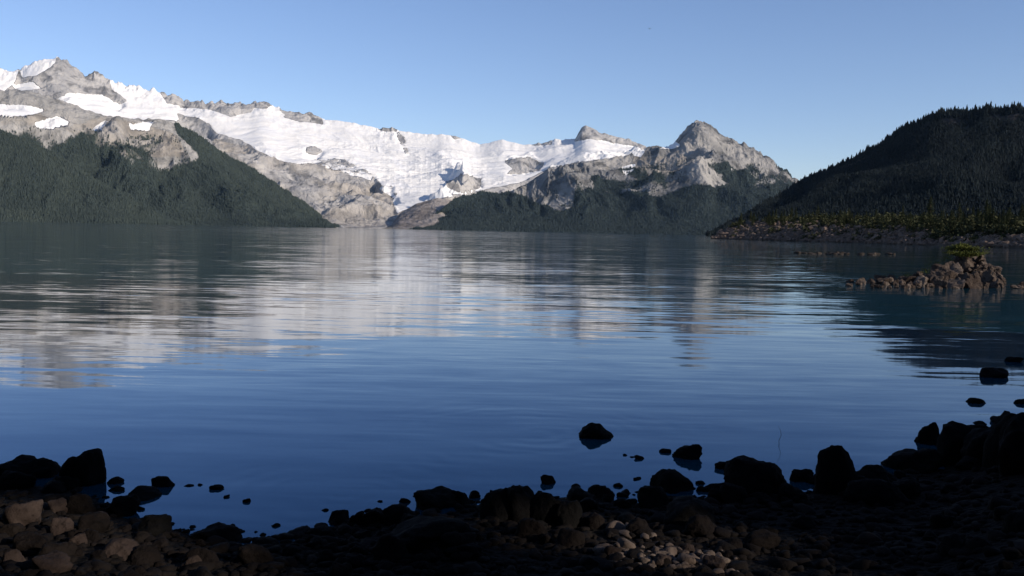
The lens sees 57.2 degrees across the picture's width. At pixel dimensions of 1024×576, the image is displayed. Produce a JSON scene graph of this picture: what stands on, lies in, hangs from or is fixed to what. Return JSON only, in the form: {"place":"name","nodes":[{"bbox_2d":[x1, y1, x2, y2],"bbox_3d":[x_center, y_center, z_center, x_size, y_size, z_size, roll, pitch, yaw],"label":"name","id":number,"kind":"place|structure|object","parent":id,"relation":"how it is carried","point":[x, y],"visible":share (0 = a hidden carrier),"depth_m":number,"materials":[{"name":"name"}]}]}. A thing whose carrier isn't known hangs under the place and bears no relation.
{"place":"outdoors","nodes":[
{"label":"outdoors","id":0,"kind":"place"},
{"bbox_2d":[0,135,166,224],"bbox_3d":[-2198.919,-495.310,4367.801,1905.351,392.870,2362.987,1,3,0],"label":"forested slope","id":1,"kind":"structure","parent":0,"point":[47,187],"depth_m":3619.67,"materials":[{"name":"plant"}]},
{"bbox_2d":[107,476,124,483],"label":"boulder","id":2,"kind":"object","parent":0,"point":[116,480],"visible":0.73,"depth_m":7.22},
{"bbox_2d":[0,89,369,228],"bbox_3d":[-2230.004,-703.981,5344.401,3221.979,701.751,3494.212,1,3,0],"label":"alpine mountain","id":3,"kind":"structure","parent":0,"point":[59,121],"depth_m":4480.15,"materials":[{"name":"stone"}]},
{"bbox_2d":[0,122,339,227],"bbox_3d":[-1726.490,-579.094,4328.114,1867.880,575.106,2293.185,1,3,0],"label":"mountainside forest","id":4,"kind":"object","parent":3,"relation":"on","point":[110,207],"visible":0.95,"depth_m":4112.68,"materials":[{"name":"green plant"}]},
{"bbox_2d":[0,56,646,228],"bbox_3d":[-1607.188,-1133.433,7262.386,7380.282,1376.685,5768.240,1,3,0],"label":"snow mountain range","id":5,"kind":"structure","parent":0,"point":[348,174],"depth_m":7510.24,"materials":[{"name":"snow"}]},
{"bbox_2d":[381,198,451,228],"bbox_3d":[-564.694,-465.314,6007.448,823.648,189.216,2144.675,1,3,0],"label":"moraine hill","id":6,"kind":"structure","parent":0,"point":[421,214],"depth_m":5245.67,"materials":[{"name":"stone"}]},
{"bbox_2d":[0,222,1023,543],"bbox_3d":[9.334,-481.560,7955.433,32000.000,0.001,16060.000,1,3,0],"label":"lake water","id":7,"kind":"structure","parent":0,"point":[290,378],"depth_m":14.78,"materials":[{"name":"liquid"}]},
{"bbox_2d":[128,485,161,501],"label":"boulder","id":8,"kind":"object","parent":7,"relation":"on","point":[144,492],"visible":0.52,"depth_m":6.87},
{"bbox_2d":[151,476,174,486],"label":"boulder","id":9,"kind":"object","parent":7,"relation":"in","point":[161,481],"visible":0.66,"depth_m":7.17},
{"bbox_2d":[188,522,242,541],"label":"boulder","id":10,"kind":"object","parent":7,"relation":"in","point":[229,533],"visible":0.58,"depth_m":5.95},
{"bbox_2d":[451,490,470,504],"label":"boulder","id":11,"kind":"object","parent":7,"relation":"in","point":[461,498],"visible":0.43,"depth_m":6.85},
{"bbox_2d":[540,474,555,484],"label":"boulder","id":12,"kind":"object","parent":7,"relation":"in","point":[547,479],"visible":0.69,"depth_m":7.47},
{"bbox_2d":[579,422,613,438],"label":"boulder","id":13,"kind":"object","parent":7,"relation":"in","point":[591,430],"visible":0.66,"depth_m":9.15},
{"bbox_2d":[588,484,614,499],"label":"boulder","id":14,"kind":"object","parent":7,"relation":"in","point":[598,491],"visible":0.59,"depth_m":7.08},
{"bbox_2d":[672,444,701,459],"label":"boulder","id":15,"kind":"object","parent":7,"relation":"in","point":[690,452],"visible":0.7,"depth_m":8.39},
{"bbox_2d":[912,275,928,285],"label":"islet rock","id":16,"kind":"object","parent":7,"relation":"on","point":[921,280],"visible":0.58,"depth_m":40.25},
{"bbox_2d":[927,270,943,283],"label":"islet rock","id":17,"kind":"object","parent":7,"relation":"on","point":[932,275],"visible":0.48,"depth_m":40.25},
{"bbox_2d":[933,279,947,288],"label":"islet rock","id":18,"kind":"object","parent":7,"relation":"on","point":[943,284],"visible":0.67,"depth_m":38.13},
{"bbox_2d":[930,261,962,275],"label":"islet rock","id":19,"kind":"object","parent":7,"relation":"on","point":[951,266],"visible":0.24,"depth_m":42.24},
{"bbox_2d":[939,271,956,280],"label":"islet rock","id":20,"kind":"object","parent":7,"relation":"on","point":[948,275],"visible":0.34,"depth_m":40.00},
{"bbox_2d":[947,278,965,288],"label":"islet rock","id":21,"kind":"object","parent":7,"relation":"on","point":[959,283],"visible":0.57,"depth_m":38.76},
{"bbox_2d":[952,256,976,271],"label":"islet rock","id":22,"kind":"object","parent":7,"relation":"on","point":[970,261],"visible":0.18,"depth_m":42.84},
{"bbox_2d":[941,242,984,260],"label":"stunted pine tree","id":23,"kind":"object","parent":22,"relation":"on","point":[963,250],"visible":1,"depth_m":42.66,"materials":[{"name":"green plant"}]},
{"bbox_2d":[963,271,982,288],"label":"islet rock","id":24,"kind":"object","parent":7,"relation":"on","point":[973,280],"visible":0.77,"depth_m":38.60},
{"bbox_2d":[965,398,985,403],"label":"boulder","id":25,"kind":"object","parent":7,"relation":"in","point":[976,400],"visible":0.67,"depth_m":11.51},
{"bbox_2d":[981,270,997,283],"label":"islet rock","id":26,"kind":"object","parent":7,"relation":"on","point":[989,277],"visible":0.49,"depth_m":40.16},
{"bbox_2d":[979,367,1008,377],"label":"boulder","id":27,"kind":"object","parent":7,"relation":"in","point":[989,372],"visible":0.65,"depth_m":13.72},
{"bbox_2d":[1004,356,1023,361],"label":"boulder","id":28,"kind":"object","parent":7,"relation":"in","point":[1014,359],"visible":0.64,"depth_m":15.50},
{"bbox_2d":[0,465,1023,575],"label":"lake shore ground","id":29,"kind":"structure","parent":0,"point":[760,563],"depth_m":5.90,"materials":[{"name":"gravel"}]},
{"bbox_2d":[0,523,25,536],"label":"stone","id":30,"kind":"object","parent":29,"relation":"on","point":[12,530],"visible":0.63,"depth_m":5.61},
{"bbox_2d":[2,549,25,562],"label":"stone","id":31,"kind":"object","parent":29,"relation":"on","point":[16,555],"visible":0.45,"depth_m":5.08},
{"bbox_2d":[0,454,36,477],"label":"boulder","id":32,"kind":"object","parent":29,"relation":"on","point":[18,464],"visible":0.38,"depth_m":7.39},
{"bbox_2d":[2,499,42,525],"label":"stone","id":33,"kind":"object","parent":29,"relation":"on","point":[25,514],"visible":0.65,"depth_m":5.85,"materials":[{"name":"stone"}]},
{"bbox_2d":[12,532,48,553],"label":"stone","id":34,"kind":"object","parent":29,"relation":"on","point":[34,541],"visible":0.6,"depth_m":5.32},
{"bbox_2d":[25,457,60,477],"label":"boulder","id":35,"kind":"object","parent":29,"relation":"on","point":[43,467],"visible":0.56,"depth_m":7.37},
{"bbox_2d":[31,550,72,572],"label":"stone","id":36,"kind":"object","parent":29,"relation":"on","point":[56,561],"visible":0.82,"depth_m":4.96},
{"bbox_2d":[41,480,66,492],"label":"stone","id":37,"kind":"object","parent":29,"relation":"on","point":[54,486],"visible":0.77,"depth_m":6.91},
{"bbox_2d":[37,542,77,555],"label":"stone","id":38,"kind":"object","parent":29,"relation":"on","point":[69,548],"visible":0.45,"depth_m":5.20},
{"bbox_2d":[47,497,67,512],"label":"stone","id":39,"kind":"object","parent":29,"relation":"on","point":[57,505],"visible":0.71,"depth_m":6.30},
{"bbox_2d":[49,517,73,535],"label":"stone","id":40,"kind":"object","parent":29,"relation":"on","point":[60,525],"visible":0.63,"depth_m":5.70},
{"bbox_2d":[67,529,85,537],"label":"stone","id":41,"kind":"object","parent":29,"relation":"on","point":[71,533],"visible":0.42,"depth_m":5.63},
{"bbox_2d":[68,532,87,545],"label":"stone","id":42,"kind":"object","parent":29,"relation":"on","point":[79,538],"visible":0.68,"depth_m":5.46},
{"bbox_2d":[66,493,95,513],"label":"stone","id":43,"kind":"object","parent":29,"relation":"on","point":[78,503],"visible":0.56,"depth_m":6.35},
{"bbox_2d":[59,448,106,486],"bbox_3d":[-3.313,1.502,7.259,0.346,0.514,0.304,1,3,-22],"label":"boulder","id":44,"kind":"object","parent":29,"relation":"on","point":[87,468],"visible":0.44,"depth_m":7.15,"materials":[{"name":"stone"}]},
{"bbox_2d":[84,529,102,541],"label":"stone","id":45,"kind":"object","parent":29,"relation":"on","point":[93,535],"visible":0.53,"depth_m":5.56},
{"bbox_2d":[77,511,110,532],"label":"stone","id":46,"kind":"object","parent":29,"relation":"on","point":[99,522],"visible":0.62,"depth_m":5.81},
{"bbox_2d":[90,549,106,557],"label":"stone","id":47,"kind":"object","parent":29,"relation":"on","point":[99,553],"visible":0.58,"depth_m":5.27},
{"bbox_2d":[103,537,138,560],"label":"stone","id":48,"kind":"object","parent":29,"relation":"on","point":[124,548],"visible":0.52,"depth_m":5.36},
{"bbox_2d":[106,494,140,516],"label":"stone","id":49,"kind":"object","parent":29,"relation":"on","point":[125,505],"visible":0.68,"depth_m":6.44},
{"bbox_2d":[117,569,140,575],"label":"stone","id":50,"kind":"object","parent":29,"relation":"on","point":[129,572],"visible":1,"depth_m":4.90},
{"bbox_2d":[127,544,163,566],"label":"stone","id":51,"kind":"object","parent":29,"relation":"on","point":[146,553],"visible":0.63,"depth_m":5.33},
{"bbox_2d":[135,514,171,536],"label":"boulder","id":52,"kind":"object","parent":29,"relation":"on","point":[154,525],"visible":0.62,"depth_m":5.95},
{"bbox_2d":[152,537,167,548],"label":"stone","id":53,"kind":"object","parent":29,"relation":"on","point":[161,542],"visible":0.59,"depth_m":5.67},
{"bbox_2d":[166,550,185,558],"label":"stone","id":54,"kind":"object","parent":29,"relation":"on","point":[173,554],"visible":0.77,"depth_m":5.52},
{"bbox_2d":[179,555,201,567],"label":"stone","id":55,"kind":"object","parent":29,"relation":"on","point":[193,559],"visible":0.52,"depth_m":5.33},
{"bbox_2d":[181,547,218,564],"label":"stone","id":56,"kind":"object","parent":29,"relation":"on","point":[206,555],"visible":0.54,"depth_m":5.38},
{"bbox_2d":[237,543,273,564],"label":"stone","id":57,"kind":"object","parent":29,"relation":"on","point":[249,553],"visible":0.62,"depth_m":5.39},
{"bbox_2d":[287,525,310,534],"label":"boulder","id":58,"kind":"object","parent":29,"relation":"on","point":[304,529],"visible":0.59,"depth_m":6.12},
{"bbox_2d":[305,525,336,534],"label":"boulder","id":59,"kind":"object","parent":29,"relation":"on","point":[314,530],"visible":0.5,"depth_m":6.08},
{"bbox_2d":[328,509,348,523],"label":"boulder","id":60,"kind":"object","parent":29,"relation":"on","point":[338,516],"visible":0.59,"depth_m":6.38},
{"bbox_2d":[349,511,364,524],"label":"boulder","id":61,"kind":"object","parent":29,"relation":"on","point":[357,518],"visible":0.45,"depth_m":6.27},
{"bbox_2d":[352,530,371,539],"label":"stone","id":62,"kind":"object","parent":29,"relation":"on","point":[361,534],"visible":0.6,"depth_m":5.96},
{"bbox_2d":[361,507,384,525],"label":"boulder","id":63,"kind":"object","parent":29,"relation":"on","point":[374,515],"visible":0.66,"depth_m":6.23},
{"bbox_2d":[382,504,416,524],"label":"boulder","id":64,"kind":"object","parent":29,"relation":"on","point":[393,513],"visible":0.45,"depth_m":6.28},
{"bbox_2d":[389,516,479,553],"bbox_3d":[-0.494,1.524,5.729,0.608,0.258,0.528,-5,-2,-1],"label":"boulder","id":65,"kind":"object","parent":29,"relation":"on","point":[416,535],"visible":0.52,"depth_m":5.58,"materials":[{"name":"stone"}]},
{"bbox_2d":[413,486,456,509],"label":"boulder","id":66,"kind":"object","parent":29,"relation":"on","point":[440,497],"visible":0.65,"depth_m":6.76,"materials":[{"name":"stone"}]},
{"bbox_2d":[432,563,458,575],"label":"stone","id":67,"kind":"object","parent":29,"relation":"on","point":[446,569],"visible":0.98,"depth_m":5.09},
{"bbox_2d":[478,487,510,523],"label":"boulder","id":68,"kind":"object","parent":29,"relation":"on","point":[494,503],"visible":0.58,"depth_m":6.34,"materials":[{"name":"stone"}]},
{"bbox_2d":[507,485,534,521],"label":"boulder","id":69,"kind":"object","parent":29,"relation":"on","point":[519,499],"visible":0.54,"depth_m":6.31,"materials":[{"name":"stone"}]},
{"bbox_2d":[514,517,546,539],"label":"stone","id":70,"kind":"object","parent":29,"relation":"on","point":[526,526],"visible":0.59,"depth_m":5.90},
{"bbox_2d":[530,490,560,523],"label":"boulder","id":71,"kind":"object","parent":29,"relation":"on","point":[544,506],"visible":0.55,"depth_m":6.27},
{"bbox_2d":[539,532,554,544],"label":"stone","id":72,"kind":"object","parent":29,"relation":"on","point":[547,537],"visible":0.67,"depth_m":5.78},
{"bbox_2d":[555,500,582,528],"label":"boulder","id":73,"kind":"object","parent":29,"relation":"on","point":[568,512],"visible":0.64,"depth_m":6.18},
{"bbox_2d":[556,527,584,547],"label":"stone","id":74,"kind":"object","parent":29,"relation":"on","point":[567,537],"visible":0.73,"depth_m":5.70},
{"bbox_2d":[580,496,598,511],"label":"stone","id":75,"kind":"object","parent":29,"relation":"on","point":[588,504],"visible":0.52,"depth_m":6.58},
{"bbox_2d":[580,512,605,528],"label":"stone","id":76,"kind":"object","parent":29,"relation":"on","point":[594,520],"visible":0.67,"depth_m":6.13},
{"bbox_2d":[604,546,621,555],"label":"stone","id":77,"kind":"object","parent":29,"relation":"on","point":[608,550],"visible":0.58,"depth_m":5.44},
{"bbox_2d":[613,498,631,507],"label":"stone","id":78,"kind":"object","parent":29,"relation":"on","point":[621,503],"visible":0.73,"depth_m":6.82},
{"bbox_2d":[625,517,652,532],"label":"stone","id":79,"kind":"object","parent":29,"relation":"on","point":[634,525],"visible":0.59,"depth_m":5.97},
{"bbox_2d":[634,529,650,538],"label":"stone","id":80,"kind":"object","parent":29,"relation":"on","point":[638,532],"visible":0.51,"depth_m":5.91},
{"bbox_2d":[634,563,655,573],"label":"stone","id":81,"kind":"object","parent":29,"relation":"on","point":[643,567],"visible":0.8,"depth_m":5.15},
{"bbox_2d":[637,485,668,508],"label":"stone","id":82,"kind":"object","parent":29,"relation":"on","point":[650,497],"visible":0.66,"depth_m":6.83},
{"bbox_2d":[652,553,670,564],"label":"stone","id":83,"kind":"object","parent":29,"relation":"on","point":[658,558],"visible":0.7,"depth_m":5.31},
{"bbox_2d":[650,469,693,493],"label":"boulder","id":84,"kind":"object","parent":29,"relation":"on","point":[672,481],"visible":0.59,"depth_m":7.33,"materials":[{"name":"stone"}]},
{"bbox_2d":[663,495,717,525],"bbox_3d":[1.198,1.540,6.311,0.392,0.255,0.336,0,1,-10],"label":"boulder","id":85,"kind":"object","parent":29,"relation":"on","point":[681,510],"visible":0.61,"depth_m":6.25,"materials":[{"name":"stone"}]},
{"bbox_2d":[684,514,716,536],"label":"stone","id":86,"kind":"object","parent":29,"relation":"on","point":[697,525],"visible":0.77,"depth_m":6.01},
{"bbox_2d":[695,564,711,572],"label":"stone","id":87,"kind":"object","parent":29,"relation":"on","point":[702,568],"visible":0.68,"depth_m":5.15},
{"bbox_2d":[702,555,725,569],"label":"stone","id":88,"kind":"object","parent":29,"relation":"on","point":[712,562],"visible":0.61,"depth_m":5.27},
{"bbox_2d":[707,488,723,501],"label":"stone","id":89,"kind":"object","parent":29,"relation":"on","point":[714,493],"visible":0.43,"depth_m":6.98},
{"bbox_2d":[728,537,742,548],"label":"stone","id":90,"kind":"object","parent":29,"relation":"on","point":[736,543],"visible":0.52,"depth_m":5.66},
{"bbox_2d":[723,455,786,496],"bbox_3d":[1.878,1.536,7.273,0.494,0.426,0.470,6,7,9],"label":"boulder","id":91,"kind":"object","parent":29,"relation":"on","point":[750,475],"visible":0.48,"depth_m":7.17,"materials":[{"name":"stone"}]},
{"bbox_2d":[745,529,779,548],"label":"stone","id":92,"kind":"object","parent":29,"relation":"on","point":[764,538],"visible":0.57,"depth_m":5.70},
{"bbox_2d":[777,482,806,500],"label":"boulder","id":93,"kind":"object","parent":29,"relation":"on","point":[787,490],"visible":0.64,"depth_m":7.00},
{"bbox_2d":[789,469,813,481],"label":"boulder","id":94,"kind":"object","parent":29,"relation":"on","point":[802,475],"visible":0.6,"depth_m":7.68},
{"bbox_2d":[791,514,816,529],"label":"stone","id":95,"kind":"object","parent":29,"relation":"on","point":[804,522],"visible":0.74,"depth_m":6.18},
{"bbox_2d":[813,445,857,494],"bbox_3d":[2.554,1.540,7.338,0.406,0.629,0.301,-4,-7,19],"label":"boulder","id":96,"kind":"object","parent":29,"relation":"on","point":[835,472],"visible":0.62,"depth_m":7.25,"materials":[{"name":"stone"}]},
{"bbox_2d":[856,464,894,482],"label":"boulder","id":97,"kind":"object","parent":29,"relation":"on","point":[876,471],"visible":0.45,"depth_m":7.53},
{"bbox_2d":[842,478,909,505],"bbox_3d":[2.699,1.553,6.940,0.517,0.314,0.384,-7,-5,36],"label":"boulder","id":98,"kind":"object","parent":29,"relation":"on","point":[869,492],"visible":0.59,"depth_m":6.81,"materials":[{"name":"stone"}]},
{"bbox_2d":[892,477,921,498],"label":"stone","id":99,"kind":"object","parent":29,"relation":"on","point":[910,487],"visible":0.59,"depth_m":6.99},
{"bbox_2d":[881,448,941,473],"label":"boulder","id":100,"kind":"object","parent":29,"relation":"on","point":[923,461],"visible":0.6,"depth_m":8.10,"materials":[{"name":"stone"}]},
{"bbox_2d":[916,422,939,444],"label":"boulder","id":101,"kind":"object","parent":29,"relation":"on","point":[929,434],"visible":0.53,"depth_m":9.16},
{"bbox_2d":[929,514,954,528],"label":"stone","id":102,"kind":"object","parent":29,"relation":"on","point":[936,521],"visible":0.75,"depth_m":5.97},
{"bbox_2d":[940,484,957,492],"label":"stone","id":103,"kind":"object","parent":29,"relation":"on","point":[948,488],"visible":0.74,"depth_m":7.02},
{"bbox_2d":[935,534,965,557],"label":"stone","id":104,"kind":"object","parent":29,"relation":"on","point":[946,544],"visible":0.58,"depth_m":5.24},
{"bbox_2d":[936,421,987,465],"bbox_3d":[4.072,1.468,8.409,0.561,0.552,0.386,2,4,10],"label":"boulder","id":105,"kind":"object","parent":29,"relation":"on","point":[950,440],"visible":0.33,"depth_m":8.28,"materials":[{"name":"stone"}]},
{"bbox_2d":[960,423,993,460],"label":"boulder","id":106,"kind":"object","parent":29,"relation":"on","point":[974,441],"visible":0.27,"depth_m":7.99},
{"bbox_2d":[982,410,1015,467],"bbox_3d":[4.111,1.358,7.685,0.356,0.690,0.428,-3,11,-42],"label":"boulder","id":107,"kind":"object","parent":29,"relation":"on","point":[990,457],"visible":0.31,"depth_m":7.70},
{"bbox_2d":[997,560,1013,572],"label":"stone","id":108,"kind":"object","parent":29,"relation":"on","point":[1005,565],"visible":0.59,"depth_m":4.50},
{"bbox_2d":[998,412,1023,475],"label":"boulder","id":109,"kind":"object","parent":29,"relation":"on","point":[1011,449],"visible":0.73,"depth_m":7.02,"materials":[{"name":"stone"}]},
{"bbox_2d":[1001,547,1023,559],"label":"stone","id":110,"kind":"object","parent":29,"relation":"on","point":[1010,553],"visible":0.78,"depth_m":4.65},
{"bbox_2d":[0,0,1023,180],"label":"sky","id":111,"kind":"structure","parent":0,"point":[807,85],"materials":[{"name":"blue"}]},
{"bbox_2d":[566,486,595,501],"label":"boulder","id":112,"kind":"object","parent":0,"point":[579,494],"visible":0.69,"depth_m":6.89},
{"bbox_2d":[418,120,797,234],"bbox_3d":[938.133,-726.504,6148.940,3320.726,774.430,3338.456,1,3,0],"label":"rocky peak mountain","id":113,"kind":"structure","parent":0,"point":[698,145],"depth_m":5366.86,"materials":[{"name":"stone"}]},
{"bbox_2d":[413,159,794,234],"bbox_3d":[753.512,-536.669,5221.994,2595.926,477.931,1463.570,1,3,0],"label":"lakeside forest","id":114,"kind":"object","parent":113,"relation":"on","point":[733,185],"visible":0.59,"depth_m":5039.19,"materials":[{"name":"dark green foliage"}]},
{"bbox_2d":[592,520,738,575],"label":"pale gravel","id":115,"kind":"structure","parent":0,"point":[684,559],"depth_m":5.48,"materials":[{"name":"gravel"}]},
{"bbox_2d":[712,216,1023,247],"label":"rocky peninsula","id":116,"kind":"object","parent":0,"point":[748,222],"visible":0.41,"depth_m":371.19},
{"bbox_2d":[710,219,1023,247],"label":"talus boulders","id":117,"kind":"object","parent":116,"relation":"on","point":[988,240],"visible":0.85,"depth_m":345.03,"materials":[{"name":"stone"}]},
{"bbox_2d":[729,207,1023,243],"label":"peninsula scrub","id":118,"kind":"object","parent":116,"relation":"on","point":[974,225],"visible":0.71,"depth_m":328.05,"materials":[{"name":"green plant"}]},
{"bbox_2d":[774,109,1023,216],"bbox_3d":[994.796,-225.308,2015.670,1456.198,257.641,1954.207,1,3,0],"label":"forested hill","id":119,"kind":"structure","parent":0,"point":[1011,116],"depth_m":1484.54,"materials":[{"name":"plant"}]},
{"bbox_2d":[706,100,1023,235],"bbox_3d":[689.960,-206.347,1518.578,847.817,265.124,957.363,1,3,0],"label":"hill forest","id":120,"kind":"object","parent":119,"relation":"on","point":[878,177],"visible":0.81,"depth_m":1528.58,"materials":[{"name":"green plant"}]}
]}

